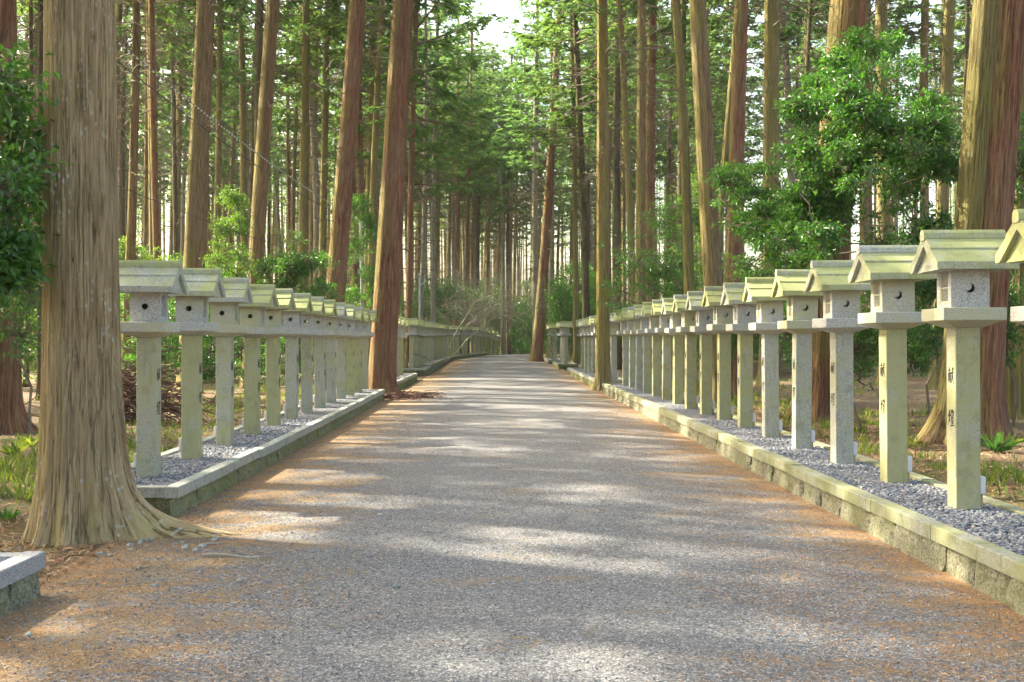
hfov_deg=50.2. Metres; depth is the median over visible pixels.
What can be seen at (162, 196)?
cedar tree
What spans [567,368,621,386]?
kerbed bed
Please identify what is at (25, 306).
evergreen shrub
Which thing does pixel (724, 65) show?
cedar tree
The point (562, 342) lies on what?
stone lantern
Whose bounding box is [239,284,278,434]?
stone lantern
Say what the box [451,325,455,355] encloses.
stone lantern
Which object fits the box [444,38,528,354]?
cedar tree
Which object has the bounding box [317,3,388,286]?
cedar tree
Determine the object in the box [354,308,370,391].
stone lantern
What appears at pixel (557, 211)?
cedar tree
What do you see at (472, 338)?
stone lantern
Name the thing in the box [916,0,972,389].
cedar tree
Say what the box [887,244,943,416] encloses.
camellia tree
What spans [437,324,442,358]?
stone lantern
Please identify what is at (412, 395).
debris mound
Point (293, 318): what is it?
stone lantern
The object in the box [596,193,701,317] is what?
evergreen shrub
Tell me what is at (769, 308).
stone lantern
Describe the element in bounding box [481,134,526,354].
cedar tree
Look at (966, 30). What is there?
cedar tree
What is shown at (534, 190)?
cedar tree
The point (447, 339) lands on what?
stone lantern
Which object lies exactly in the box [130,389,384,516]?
kerbed bed
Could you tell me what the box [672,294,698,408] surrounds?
stone lantern
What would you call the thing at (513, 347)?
evergreen shrub
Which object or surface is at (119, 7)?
cedar tree
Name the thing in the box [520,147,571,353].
cedar tree
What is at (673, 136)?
cedar tree
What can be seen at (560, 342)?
stone lantern
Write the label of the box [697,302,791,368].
evergreen shrub
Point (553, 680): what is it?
loose chippings
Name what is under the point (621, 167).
cedar tree
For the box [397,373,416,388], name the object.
kerbed bed
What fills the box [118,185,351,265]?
overhead cable
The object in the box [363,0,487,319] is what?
cedar tree
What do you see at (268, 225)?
cedar tree
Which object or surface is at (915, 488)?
pebbles
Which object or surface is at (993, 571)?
kerbed bed
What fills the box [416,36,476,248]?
cedar tree
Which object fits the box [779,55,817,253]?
cedar tree
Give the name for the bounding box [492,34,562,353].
cedar tree
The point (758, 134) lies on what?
cedar tree
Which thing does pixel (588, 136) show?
cedar tree
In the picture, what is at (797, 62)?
cedar tree
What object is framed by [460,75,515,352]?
cedar tree
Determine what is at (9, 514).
plant
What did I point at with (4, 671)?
fallen needles
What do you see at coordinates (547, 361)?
kerbed bed
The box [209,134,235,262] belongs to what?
cedar tree
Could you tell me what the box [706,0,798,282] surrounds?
cedar tree
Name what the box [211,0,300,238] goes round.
cedar tree
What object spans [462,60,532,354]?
cedar tree
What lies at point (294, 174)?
cedar tree
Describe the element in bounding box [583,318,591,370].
stone lantern
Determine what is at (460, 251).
cedar tree
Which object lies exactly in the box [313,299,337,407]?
stone lantern
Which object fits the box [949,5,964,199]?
cedar tree
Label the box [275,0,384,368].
cedar tree
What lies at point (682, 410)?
gravel
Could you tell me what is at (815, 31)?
cedar tree
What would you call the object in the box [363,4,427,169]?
cedar tree
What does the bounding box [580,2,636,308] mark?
cedar tree
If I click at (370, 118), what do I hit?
cedar tree
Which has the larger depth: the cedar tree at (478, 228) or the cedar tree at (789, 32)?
the cedar tree at (478, 228)
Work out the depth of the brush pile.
19.30 m
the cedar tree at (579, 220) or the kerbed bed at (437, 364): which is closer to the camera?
the kerbed bed at (437, 364)
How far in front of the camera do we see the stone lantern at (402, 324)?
38.37 m
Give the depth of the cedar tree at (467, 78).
98.67 m
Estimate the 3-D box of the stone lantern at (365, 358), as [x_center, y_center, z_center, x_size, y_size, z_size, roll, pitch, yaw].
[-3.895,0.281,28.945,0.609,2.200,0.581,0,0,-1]
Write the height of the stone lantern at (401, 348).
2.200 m
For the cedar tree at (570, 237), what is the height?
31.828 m
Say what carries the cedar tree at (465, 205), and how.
on the forest floor
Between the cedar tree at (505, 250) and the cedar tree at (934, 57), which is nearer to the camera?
the cedar tree at (934, 57)
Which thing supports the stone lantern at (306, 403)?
on the gravel at (317, 413)
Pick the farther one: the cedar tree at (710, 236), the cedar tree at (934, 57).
the cedar tree at (934, 57)
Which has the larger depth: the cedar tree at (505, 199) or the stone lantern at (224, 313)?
the cedar tree at (505, 199)
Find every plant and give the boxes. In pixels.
[0,436,35,456]
[0,505,21,520]
[17,432,38,446]
[980,431,1023,453]
[988,431,1023,447]
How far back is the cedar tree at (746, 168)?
93.40 m
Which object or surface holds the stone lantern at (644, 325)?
on the gravel at (682, 410)
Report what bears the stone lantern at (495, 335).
on the forest floor
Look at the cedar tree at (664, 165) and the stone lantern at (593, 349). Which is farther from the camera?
the cedar tree at (664, 165)
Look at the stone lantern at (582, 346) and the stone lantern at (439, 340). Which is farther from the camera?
the stone lantern at (439, 340)
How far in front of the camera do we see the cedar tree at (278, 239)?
91.57 m
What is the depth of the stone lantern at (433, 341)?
60.41 m
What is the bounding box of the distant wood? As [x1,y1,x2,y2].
[20,4,961,354]
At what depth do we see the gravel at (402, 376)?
38.68 m
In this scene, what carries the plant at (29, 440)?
on the forest floor
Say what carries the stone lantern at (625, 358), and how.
on the gravel at (682, 410)
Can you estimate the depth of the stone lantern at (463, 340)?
81.71 m
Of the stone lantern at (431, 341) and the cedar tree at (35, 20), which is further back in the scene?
the stone lantern at (431, 341)
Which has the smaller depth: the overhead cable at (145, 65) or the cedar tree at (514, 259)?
the overhead cable at (145, 65)
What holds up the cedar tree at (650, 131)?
on the forest floor
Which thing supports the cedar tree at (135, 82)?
on the forest floor
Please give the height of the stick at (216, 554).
0.028 m
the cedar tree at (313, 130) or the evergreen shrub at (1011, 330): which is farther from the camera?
the cedar tree at (313, 130)
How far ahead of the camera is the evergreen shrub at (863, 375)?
20.74 m
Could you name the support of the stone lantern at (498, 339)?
on the forest floor
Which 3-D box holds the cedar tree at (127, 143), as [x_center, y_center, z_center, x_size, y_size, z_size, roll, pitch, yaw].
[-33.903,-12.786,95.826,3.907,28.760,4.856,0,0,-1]
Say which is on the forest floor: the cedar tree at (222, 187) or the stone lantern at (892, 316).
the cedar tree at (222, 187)
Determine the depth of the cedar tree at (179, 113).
51.61 m
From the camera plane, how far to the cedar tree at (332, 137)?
79.04 m
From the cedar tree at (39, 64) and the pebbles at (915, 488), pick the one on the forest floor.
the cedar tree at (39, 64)
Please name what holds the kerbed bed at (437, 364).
on the forest floor
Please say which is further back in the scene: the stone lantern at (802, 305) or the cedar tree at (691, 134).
the cedar tree at (691, 134)
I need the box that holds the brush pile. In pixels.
[22,343,243,425]
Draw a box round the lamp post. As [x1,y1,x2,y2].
[419,273,426,318]
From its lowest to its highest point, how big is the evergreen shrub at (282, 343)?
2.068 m
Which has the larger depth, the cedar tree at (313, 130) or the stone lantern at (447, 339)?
the stone lantern at (447, 339)
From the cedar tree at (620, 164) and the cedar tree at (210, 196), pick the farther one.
the cedar tree at (210, 196)
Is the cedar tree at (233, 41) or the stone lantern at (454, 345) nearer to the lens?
the cedar tree at (233, 41)
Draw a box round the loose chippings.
[0,487,1023,681]
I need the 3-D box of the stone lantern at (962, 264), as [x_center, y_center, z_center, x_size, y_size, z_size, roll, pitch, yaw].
[3.394,0.264,8.225,0.608,2.199,0.581,0,0,1]
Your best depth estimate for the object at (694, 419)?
10.90 m
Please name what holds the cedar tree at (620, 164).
on the forest floor
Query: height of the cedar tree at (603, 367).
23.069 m
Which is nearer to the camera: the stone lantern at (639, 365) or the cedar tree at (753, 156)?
the stone lantern at (639, 365)
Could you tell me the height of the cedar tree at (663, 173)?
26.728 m
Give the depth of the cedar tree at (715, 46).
83.78 m
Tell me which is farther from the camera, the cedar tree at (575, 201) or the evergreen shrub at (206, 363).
the cedar tree at (575, 201)
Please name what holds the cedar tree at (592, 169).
on the forest floor
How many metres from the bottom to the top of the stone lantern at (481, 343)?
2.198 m
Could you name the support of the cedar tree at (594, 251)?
on the forest floor
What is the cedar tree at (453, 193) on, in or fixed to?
on the forest floor
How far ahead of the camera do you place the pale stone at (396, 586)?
6.59 m
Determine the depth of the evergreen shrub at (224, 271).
39.87 m
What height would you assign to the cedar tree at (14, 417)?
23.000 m
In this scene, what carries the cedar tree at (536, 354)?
on the forest floor
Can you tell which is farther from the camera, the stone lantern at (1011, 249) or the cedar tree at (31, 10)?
the cedar tree at (31, 10)
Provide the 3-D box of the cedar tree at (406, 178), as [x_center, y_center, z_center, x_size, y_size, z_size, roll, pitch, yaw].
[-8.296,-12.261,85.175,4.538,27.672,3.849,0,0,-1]
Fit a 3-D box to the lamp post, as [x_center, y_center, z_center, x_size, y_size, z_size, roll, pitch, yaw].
[-4.235,-0.922,51.958,0.395,4.650,0.090,0,0,-1]
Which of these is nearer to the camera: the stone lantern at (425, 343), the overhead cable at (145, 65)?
the overhead cable at (145, 65)
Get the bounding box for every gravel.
[146,390,376,478]
[397,374,410,379]
[424,353,476,363]
[572,368,619,379]
[610,384,1023,554]
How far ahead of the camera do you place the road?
7.03 m
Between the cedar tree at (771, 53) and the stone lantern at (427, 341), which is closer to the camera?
the cedar tree at (771, 53)
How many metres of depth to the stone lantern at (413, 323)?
45.47 m
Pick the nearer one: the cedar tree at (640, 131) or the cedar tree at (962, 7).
the cedar tree at (640, 131)
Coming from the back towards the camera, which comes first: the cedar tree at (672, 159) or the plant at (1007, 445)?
the cedar tree at (672, 159)
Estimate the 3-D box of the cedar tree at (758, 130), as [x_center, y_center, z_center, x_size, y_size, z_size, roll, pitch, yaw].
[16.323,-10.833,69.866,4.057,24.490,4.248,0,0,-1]
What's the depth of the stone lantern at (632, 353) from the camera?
28.84 m
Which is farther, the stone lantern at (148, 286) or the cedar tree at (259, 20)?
the cedar tree at (259, 20)
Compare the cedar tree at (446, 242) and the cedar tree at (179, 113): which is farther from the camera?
the cedar tree at (446, 242)
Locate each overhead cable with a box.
[116,40,354,216]
[116,60,354,221]
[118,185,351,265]
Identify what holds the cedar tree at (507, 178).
on the forest floor
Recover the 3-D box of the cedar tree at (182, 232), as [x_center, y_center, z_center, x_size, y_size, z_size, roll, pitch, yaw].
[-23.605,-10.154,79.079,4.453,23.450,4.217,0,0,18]
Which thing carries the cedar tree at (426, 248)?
on the forest floor
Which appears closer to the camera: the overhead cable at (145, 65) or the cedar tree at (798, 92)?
the overhead cable at (145, 65)
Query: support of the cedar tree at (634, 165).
on the forest floor
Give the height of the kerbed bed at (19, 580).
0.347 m
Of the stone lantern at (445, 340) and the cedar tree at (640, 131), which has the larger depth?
the stone lantern at (445, 340)
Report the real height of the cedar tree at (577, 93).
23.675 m
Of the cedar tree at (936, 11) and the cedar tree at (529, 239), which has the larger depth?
the cedar tree at (529, 239)
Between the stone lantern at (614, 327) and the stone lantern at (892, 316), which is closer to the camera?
the stone lantern at (892, 316)
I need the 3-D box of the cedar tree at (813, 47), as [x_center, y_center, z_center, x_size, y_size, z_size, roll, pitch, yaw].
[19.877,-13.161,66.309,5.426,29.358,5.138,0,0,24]
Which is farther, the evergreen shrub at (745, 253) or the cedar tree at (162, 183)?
the cedar tree at (162, 183)
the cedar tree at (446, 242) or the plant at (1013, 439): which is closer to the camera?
the plant at (1013, 439)
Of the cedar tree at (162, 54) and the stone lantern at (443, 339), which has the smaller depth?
the cedar tree at (162, 54)
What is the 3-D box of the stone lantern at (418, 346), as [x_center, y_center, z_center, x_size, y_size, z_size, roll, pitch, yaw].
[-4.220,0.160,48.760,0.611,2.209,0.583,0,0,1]
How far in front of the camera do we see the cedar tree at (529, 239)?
131.34 m
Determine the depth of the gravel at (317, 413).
21.25 m
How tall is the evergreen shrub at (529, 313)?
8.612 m
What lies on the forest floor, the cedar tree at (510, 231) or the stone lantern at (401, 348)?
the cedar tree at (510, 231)
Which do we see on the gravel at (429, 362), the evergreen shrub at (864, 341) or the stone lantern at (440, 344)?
the stone lantern at (440, 344)
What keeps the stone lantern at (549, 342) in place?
on the gravel
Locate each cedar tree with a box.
[0,0,38,434]
[17,0,28,150]
[17,0,37,305]
[17,0,37,370]
[17,0,37,387]
[17,0,42,400]
[17,11,28,359]
[17,15,28,124]
[18,18,28,66]
[21,0,241,547]
[116,0,144,136]
[116,0,157,144]
[116,0,168,389]
[116,0,178,303]
[116,0,194,251]
[116,0,196,257]
[116,0,231,371]
[117,0,196,382]
[117,2,156,236]
[121,8,141,189]
[122,8,171,259]
[125,30,171,255]
[125,48,144,231]
[125,71,171,237]
[125,96,162,206]
[126,3,191,257]
[126,15,190,232]
[127,2,224,367]
[137,40,171,252]
[139,60,188,257]
[143,2,252,339]
[146,0,241,393]
[158,51,192,253]
[160,21,239,265]
[164,50,215,257]
[170,8,247,267]
[171,0,253,373]
[182,115,239,263]
[193,0,294,365]
[195,0,313,374]
[209,8,252,269]
[209,9,252,274]
[209,50,269,267]
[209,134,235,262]
[210,6,250,267]
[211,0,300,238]
[213,0,285,253]
[230,37,292,254]
[239,0,317,388]
[249,2,329,256]
[254,0,371,372]
[265,49,291,281]
[266,92,299,353]
[270,13,336,233]
[272,0,337,291]
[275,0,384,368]
[277,0,348,362]
[277,2,364,288]
[280,66,330,221]
[281,2,339,287]
[290,74,338,286]
[294,6,341,239]
[305,0,397,392]
[311,0,388,303]
[314,0,434,307]
[315,0,391,273]
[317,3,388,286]
[318,35,382,296]
[320,44,349,284]
[328,40,381,302]
[332,24,384,215]
[333,0,427,353]
[344,0,502,372]
[347,0,460,393]
[362,32,406,265]
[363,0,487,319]
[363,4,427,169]
[377,28,423,203]
[380,20,431,317]
[380,91,432,285]
[381,0,498,359]
[383,25,467,277]
[404,25,445,320]
[407,25,451,273]
[407,36,447,311]
[413,189,446,310]
[414,34,507,325]
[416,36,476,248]
[417,67,491,352]
[417,76,455,298]
[427,0,508,353]
[428,35,483,322]
[430,2,515,353]
[437,74,527,352]
[440,195,460,278]
[440,199,491,281]
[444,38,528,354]
[445,41,507,281]
[446,42,483,234]
[446,197,464,287]
[447,55,494,324]
[460,52,519,290]
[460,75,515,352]
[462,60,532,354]
[470,201,505,292]
[471,175,529,305]
[480,190,527,286]
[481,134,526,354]
[484,0,583,338]
[486,50,543,353]
[487,2,596,361]
[487,45,545,354]
[490,159,542,281]
[491,0,634,363]
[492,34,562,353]
[495,62,546,345]
[498,95,568,274]
[507,4,594,357]
[510,0,661,318]
[513,101,567,269]
[513,171,561,304]
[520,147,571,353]
[541,0,664,390]
[543,89,594,261]
[544,99,579,353]
[544,149,594,353]
[546,15,630,267]
[554,165,593,349]
[558,20,631,294]
[559,117,612,271]
[563,34,636,260]
[563,148,612,293]
[564,0,621,236]
[565,98,633,230]
[577,0,665,306]
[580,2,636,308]
[581,0,660,368]
[582,1,662,307]
[586,46,636,282]
[587,20,636,296]
[590,67,635,204]
[592,0,692,371]
[607,0,687,303]
[611,5,692,364]
[614,0,698,390]
[620,3,677,243]
[621,1,671,210]
[630,0,726,365]
[631,2,693,297]
[631,95,677,202]
[631,102,673,248]
[632,60,677,204]
[655,0,694,278]
[655,7,716,354]
[657,0,761,287]
[657,62,694,297]
[658,6,732,290]
[658,15,749,290]
[668,9,719,350]
[677,60,720,353]
[689,0,733,404]
[691,33,729,214]
[692,1,759,281]
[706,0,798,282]
[706,0,823,386]
[707,0,794,241]
[709,0,772,395]
[710,12,763,212]
[716,113,761,253]
[717,0,819,130]
[717,93,762,272]
[744,3,799,201]
[745,10,798,200]
[746,0,828,175]
[750,0,807,371]
[750,0,827,381]
[753,0,824,178]
[779,13,819,181]
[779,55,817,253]
[780,0,828,256]
[781,0,884,421]
[796,0,872,228]
[796,2,874,121]
[799,0,938,371]
[815,2,902,365]
[863,0,926,385]
[870,0,931,243]
[870,0,964,371]
[871,12,898,229]
[894,0,970,220]
[899,16,962,205]
[900,41,933,311]
[910,0,971,149]
[914,0,1023,444]
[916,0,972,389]
[918,0,972,140]
[930,0,972,216]
[930,8,971,116]
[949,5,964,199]
[953,27,970,143]
[955,4,971,18]
[1005,61,1023,419]
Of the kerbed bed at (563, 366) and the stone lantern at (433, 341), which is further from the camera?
the stone lantern at (433, 341)
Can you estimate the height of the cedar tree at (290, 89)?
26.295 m
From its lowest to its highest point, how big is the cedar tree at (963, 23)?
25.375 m
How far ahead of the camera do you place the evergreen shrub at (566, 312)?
61.50 m
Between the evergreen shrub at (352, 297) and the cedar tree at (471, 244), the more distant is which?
the cedar tree at (471, 244)
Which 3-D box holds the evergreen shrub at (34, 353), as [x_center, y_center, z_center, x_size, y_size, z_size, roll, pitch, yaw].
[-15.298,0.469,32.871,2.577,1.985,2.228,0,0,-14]
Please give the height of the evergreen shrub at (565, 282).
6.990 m
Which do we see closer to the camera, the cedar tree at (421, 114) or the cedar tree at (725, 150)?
the cedar tree at (725, 150)
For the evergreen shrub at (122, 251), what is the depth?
32.92 m
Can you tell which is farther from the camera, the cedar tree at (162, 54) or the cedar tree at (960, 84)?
the cedar tree at (960, 84)
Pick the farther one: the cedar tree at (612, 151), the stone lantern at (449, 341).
the cedar tree at (612, 151)
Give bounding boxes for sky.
[17,0,964,354]
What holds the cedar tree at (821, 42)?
on the forest floor
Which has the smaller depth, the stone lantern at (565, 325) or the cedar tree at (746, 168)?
the stone lantern at (565, 325)
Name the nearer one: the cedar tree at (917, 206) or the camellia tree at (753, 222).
the camellia tree at (753, 222)
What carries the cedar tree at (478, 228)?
on the forest floor
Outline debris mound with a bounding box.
[382,389,450,401]
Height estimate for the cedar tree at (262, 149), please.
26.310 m
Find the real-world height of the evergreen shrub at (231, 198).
5.209 m
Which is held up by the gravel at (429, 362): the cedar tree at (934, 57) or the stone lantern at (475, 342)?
the stone lantern at (475, 342)
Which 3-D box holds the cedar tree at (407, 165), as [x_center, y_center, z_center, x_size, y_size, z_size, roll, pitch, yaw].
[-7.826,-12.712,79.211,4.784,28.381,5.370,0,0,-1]
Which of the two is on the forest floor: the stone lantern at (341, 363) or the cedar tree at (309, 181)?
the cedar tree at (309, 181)
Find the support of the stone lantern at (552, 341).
on the gravel
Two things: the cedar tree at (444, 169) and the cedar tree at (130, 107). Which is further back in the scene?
the cedar tree at (444, 169)
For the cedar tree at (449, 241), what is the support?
on the forest floor
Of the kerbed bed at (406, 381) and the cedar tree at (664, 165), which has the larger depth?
the cedar tree at (664, 165)
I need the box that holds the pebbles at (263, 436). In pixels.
[132,418,315,485]
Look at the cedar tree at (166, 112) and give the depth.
64.60 m
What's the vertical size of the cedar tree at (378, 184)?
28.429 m
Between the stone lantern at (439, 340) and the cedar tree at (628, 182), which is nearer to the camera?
the cedar tree at (628, 182)
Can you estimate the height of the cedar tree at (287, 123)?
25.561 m
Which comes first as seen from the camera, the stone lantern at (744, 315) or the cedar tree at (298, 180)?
the stone lantern at (744, 315)
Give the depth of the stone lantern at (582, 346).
46.35 m
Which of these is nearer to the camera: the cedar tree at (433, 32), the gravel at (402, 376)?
the gravel at (402, 376)
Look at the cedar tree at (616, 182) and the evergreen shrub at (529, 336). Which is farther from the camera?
the evergreen shrub at (529, 336)
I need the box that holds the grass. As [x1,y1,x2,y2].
[0,375,1023,507]
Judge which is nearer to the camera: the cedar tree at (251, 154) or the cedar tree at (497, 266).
the cedar tree at (251, 154)
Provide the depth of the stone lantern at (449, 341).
74.61 m
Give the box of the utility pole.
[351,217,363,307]
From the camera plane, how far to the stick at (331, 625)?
5.68 m
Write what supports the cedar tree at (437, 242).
on the forest floor
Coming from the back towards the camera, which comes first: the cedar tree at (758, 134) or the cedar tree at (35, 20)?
the cedar tree at (758, 134)
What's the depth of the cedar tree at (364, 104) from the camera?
65.77 m
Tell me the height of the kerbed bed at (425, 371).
0.387 m
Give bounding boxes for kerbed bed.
[0,551,44,616]
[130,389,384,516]
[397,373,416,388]
[403,366,429,375]
[420,352,486,371]
[543,357,559,363]
[552,362,578,369]
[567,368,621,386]
[602,383,1023,616]
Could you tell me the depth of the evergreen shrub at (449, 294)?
70.71 m
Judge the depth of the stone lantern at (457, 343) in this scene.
78.87 m
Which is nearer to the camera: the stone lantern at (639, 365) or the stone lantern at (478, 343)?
the stone lantern at (639, 365)
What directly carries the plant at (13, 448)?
on the forest floor
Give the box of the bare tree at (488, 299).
[402,245,564,363]
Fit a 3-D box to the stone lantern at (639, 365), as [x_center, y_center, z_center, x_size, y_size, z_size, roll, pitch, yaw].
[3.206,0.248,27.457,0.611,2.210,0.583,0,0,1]
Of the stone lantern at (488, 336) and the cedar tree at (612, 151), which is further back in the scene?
the stone lantern at (488, 336)
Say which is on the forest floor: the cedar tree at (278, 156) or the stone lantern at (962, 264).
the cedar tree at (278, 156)
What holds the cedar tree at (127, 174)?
on the forest floor
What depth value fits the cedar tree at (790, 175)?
45.18 m
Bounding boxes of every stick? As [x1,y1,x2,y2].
[202,553,264,557]
[330,623,351,627]
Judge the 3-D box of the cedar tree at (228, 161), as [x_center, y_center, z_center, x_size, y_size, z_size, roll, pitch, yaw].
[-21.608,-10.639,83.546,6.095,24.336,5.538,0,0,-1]
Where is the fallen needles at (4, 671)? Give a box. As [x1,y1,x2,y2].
[0,407,1023,681]
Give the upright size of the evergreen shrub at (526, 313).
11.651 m
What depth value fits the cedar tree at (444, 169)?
102.78 m
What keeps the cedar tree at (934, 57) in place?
on the forest floor
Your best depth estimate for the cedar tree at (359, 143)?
50.38 m
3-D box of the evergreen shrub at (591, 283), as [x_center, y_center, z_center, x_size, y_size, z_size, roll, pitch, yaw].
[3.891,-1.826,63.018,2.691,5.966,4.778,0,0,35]
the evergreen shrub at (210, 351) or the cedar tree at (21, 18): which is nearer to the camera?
the evergreen shrub at (210, 351)
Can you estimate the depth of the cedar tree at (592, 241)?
125.58 m
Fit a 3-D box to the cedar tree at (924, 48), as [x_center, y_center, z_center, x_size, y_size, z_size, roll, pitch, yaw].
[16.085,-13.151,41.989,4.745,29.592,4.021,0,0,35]
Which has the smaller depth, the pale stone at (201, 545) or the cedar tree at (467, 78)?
the pale stone at (201, 545)
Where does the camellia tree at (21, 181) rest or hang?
on the forest floor
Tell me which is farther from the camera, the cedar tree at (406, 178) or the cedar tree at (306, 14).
the cedar tree at (406, 178)
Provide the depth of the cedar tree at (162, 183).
87.48 m
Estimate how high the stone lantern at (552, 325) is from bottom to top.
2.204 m
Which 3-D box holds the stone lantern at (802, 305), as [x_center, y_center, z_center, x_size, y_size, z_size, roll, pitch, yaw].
[3.357,0.278,12.659,0.612,2.213,0.584,0,0,1]
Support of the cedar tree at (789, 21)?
on the forest floor
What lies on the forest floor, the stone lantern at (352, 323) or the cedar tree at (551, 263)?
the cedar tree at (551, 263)
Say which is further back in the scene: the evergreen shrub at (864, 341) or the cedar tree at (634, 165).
the cedar tree at (634, 165)
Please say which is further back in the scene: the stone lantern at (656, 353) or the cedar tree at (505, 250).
the cedar tree at (505, 250)
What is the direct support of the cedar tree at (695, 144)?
on the forest floor
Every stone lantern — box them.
[119,260,188,477]
[168,268,225,458]
[208,277,252,445]
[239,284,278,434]
[264,288,295,425]
[283,293,312,418]
[299,297,324,412]
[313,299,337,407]
[326,302,346,402]
[336,304,355,398]
[346,307,363,394]
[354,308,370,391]
[362,310,376,388]
[397,317,405,376]
[399,318,409,374]
[406,318,418,367]
[414,319,421,367]
[417,320,424,366]
[420,321,426,363]
[423,321,428,363]
[424,322,429,362]
[426,322,431,362]
[428,322,433,361]
[429,322,434,360]
[431,323,435,360]
[432,323,437,359]
[436,324,440,356]
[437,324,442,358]
[439,324,443,357]
[440,324,444,357]
[441,324,445,357]
[443,324,447,356]
[444,326,448,356]
[446,325,451,356]
[448,325,453,355]
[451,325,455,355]
[453,326,459,355]
[456,326,461,354]
[461,326,467,354]
[465,326,470,353]
[471,327,475,353]
[474,328,479,352]
[477,327,482,352]
[480,328,484,351]
[483,328,488,351]
[487,329,491,353]
[490,330,494,354]
[493,331,498,354]
[496,333,500,354]
[546,324,550,357]
[547,324,551,358]
[548,323,555,359]
[550,323,558,359]
[556,322,561,362]
[558,322,563,362]
[560,321,572,363]
[576,320,586,368]
[579,319,587,369]
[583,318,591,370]
[586,317,595,372]
[589,316,595,347]
[610,313,619,379]
[614,310,628,384]
[621,308,635,387]
[627,307,642,389]
[633,304,651,392]
[641,302,661,395]
[651,300,672,399]
[661,298,684,403]
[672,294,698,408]
[685,291,715,414]
[702,286,733,419]
[721,282,756,427]
[742,277,786,437]
[771,269,822,448]
[804,260,870,463]
[848,245,936,482]
[910,230,1018,509]
[995,209,1023,324]
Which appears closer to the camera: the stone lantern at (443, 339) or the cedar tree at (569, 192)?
the stone lantern at (443, 339)
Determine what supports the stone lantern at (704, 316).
on the gravel at (682, 410)
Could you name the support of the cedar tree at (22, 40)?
on the forest floor
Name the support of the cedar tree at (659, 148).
on the forest floor
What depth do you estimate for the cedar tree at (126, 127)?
63.45 m
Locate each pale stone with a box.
[197,544,206,547]
[391,584,400,587]
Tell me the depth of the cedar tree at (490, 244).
128.57 m
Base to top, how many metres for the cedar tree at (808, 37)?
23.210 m
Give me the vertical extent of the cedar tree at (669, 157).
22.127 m
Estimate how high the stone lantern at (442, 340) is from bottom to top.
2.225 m
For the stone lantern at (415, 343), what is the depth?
47.08 m
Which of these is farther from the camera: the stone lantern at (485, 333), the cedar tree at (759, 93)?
the stone lantern at (485, 333)
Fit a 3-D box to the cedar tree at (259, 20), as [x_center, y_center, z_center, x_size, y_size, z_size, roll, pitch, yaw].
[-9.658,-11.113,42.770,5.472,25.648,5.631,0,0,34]
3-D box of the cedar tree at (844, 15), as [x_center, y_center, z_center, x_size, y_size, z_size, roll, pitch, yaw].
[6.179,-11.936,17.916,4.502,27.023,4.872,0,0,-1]
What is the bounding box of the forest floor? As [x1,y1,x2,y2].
[0,353,1023,577]
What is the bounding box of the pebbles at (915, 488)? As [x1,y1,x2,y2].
[696,419,1023,555]
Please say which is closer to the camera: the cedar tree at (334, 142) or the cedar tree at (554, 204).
the cedar tree at (334, 142)
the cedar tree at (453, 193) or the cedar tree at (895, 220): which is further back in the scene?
the cedar tree at (453, 193)
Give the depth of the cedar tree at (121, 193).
56.94 m
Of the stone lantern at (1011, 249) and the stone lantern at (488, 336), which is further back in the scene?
the stone lantern at (488, 336)
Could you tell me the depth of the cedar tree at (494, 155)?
83.90 m
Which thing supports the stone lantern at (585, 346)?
on the gravel at (589, 373)
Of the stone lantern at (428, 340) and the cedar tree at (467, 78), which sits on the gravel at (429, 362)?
the stone lantern at (428, 340)
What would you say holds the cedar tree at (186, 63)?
on the forest floor
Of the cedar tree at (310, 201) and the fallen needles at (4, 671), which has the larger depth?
the cedar tree at (310, 201)
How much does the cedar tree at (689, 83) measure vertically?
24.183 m
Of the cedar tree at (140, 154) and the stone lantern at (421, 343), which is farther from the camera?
the cedar tree at (140, 154)
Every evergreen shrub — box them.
[0,211,41,436]
[21,309,36,349]
[21,337,36,382]
[119,236,183,262]
[120,256,209,382]
[120,293,178,374]
[120,293,180,380]
[122,248,211,365]
[164,315,265,400]
[198,182,257,346]
[203,307,265,370]
[205,254,264,377]
[248,227,345,300]
[260,337,313,385]
[313,279,416,345]
[326,191,378,307]
[400,275,487,321]
[401,274,478,347]
[416,272,488,344]
[445,276,519,354]
[461,283,522,353]
[488,281,530,354]
[491,295,530,353]
[496,277,553,353]
[506,272,579,352]
[514,268,580,354]
[528,287,595,361]
[542,260,611,354]
[543,262,612,357]
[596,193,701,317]
[619,294,699,359]
[658,170,725,342]
[660,281,703,354]
[684,251,760,379]
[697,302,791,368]
[699,333,787,368]
[778,291,941,377]
[779,315,878,391]
[856,296,917,366]
[1005,111,1023,426]
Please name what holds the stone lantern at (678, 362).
on the gravel at (682, 410)
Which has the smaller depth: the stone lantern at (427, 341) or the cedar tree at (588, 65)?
the stone lantern at (427, 341)
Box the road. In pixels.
[0,354,1023,681]
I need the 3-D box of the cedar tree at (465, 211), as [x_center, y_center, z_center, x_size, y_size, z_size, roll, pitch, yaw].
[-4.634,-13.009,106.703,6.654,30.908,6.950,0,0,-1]
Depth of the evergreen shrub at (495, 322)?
111.28 m
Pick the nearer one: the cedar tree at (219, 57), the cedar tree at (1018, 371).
the cedar tree at (1018, 371)
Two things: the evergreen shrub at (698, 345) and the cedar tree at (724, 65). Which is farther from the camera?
the cedar tree at (724, 65)
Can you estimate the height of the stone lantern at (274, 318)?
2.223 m
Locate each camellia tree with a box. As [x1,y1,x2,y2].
[0,42,72,307]
[701,140,838,422]
[747,24,962,432]
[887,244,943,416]
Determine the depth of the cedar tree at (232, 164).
66.83 m

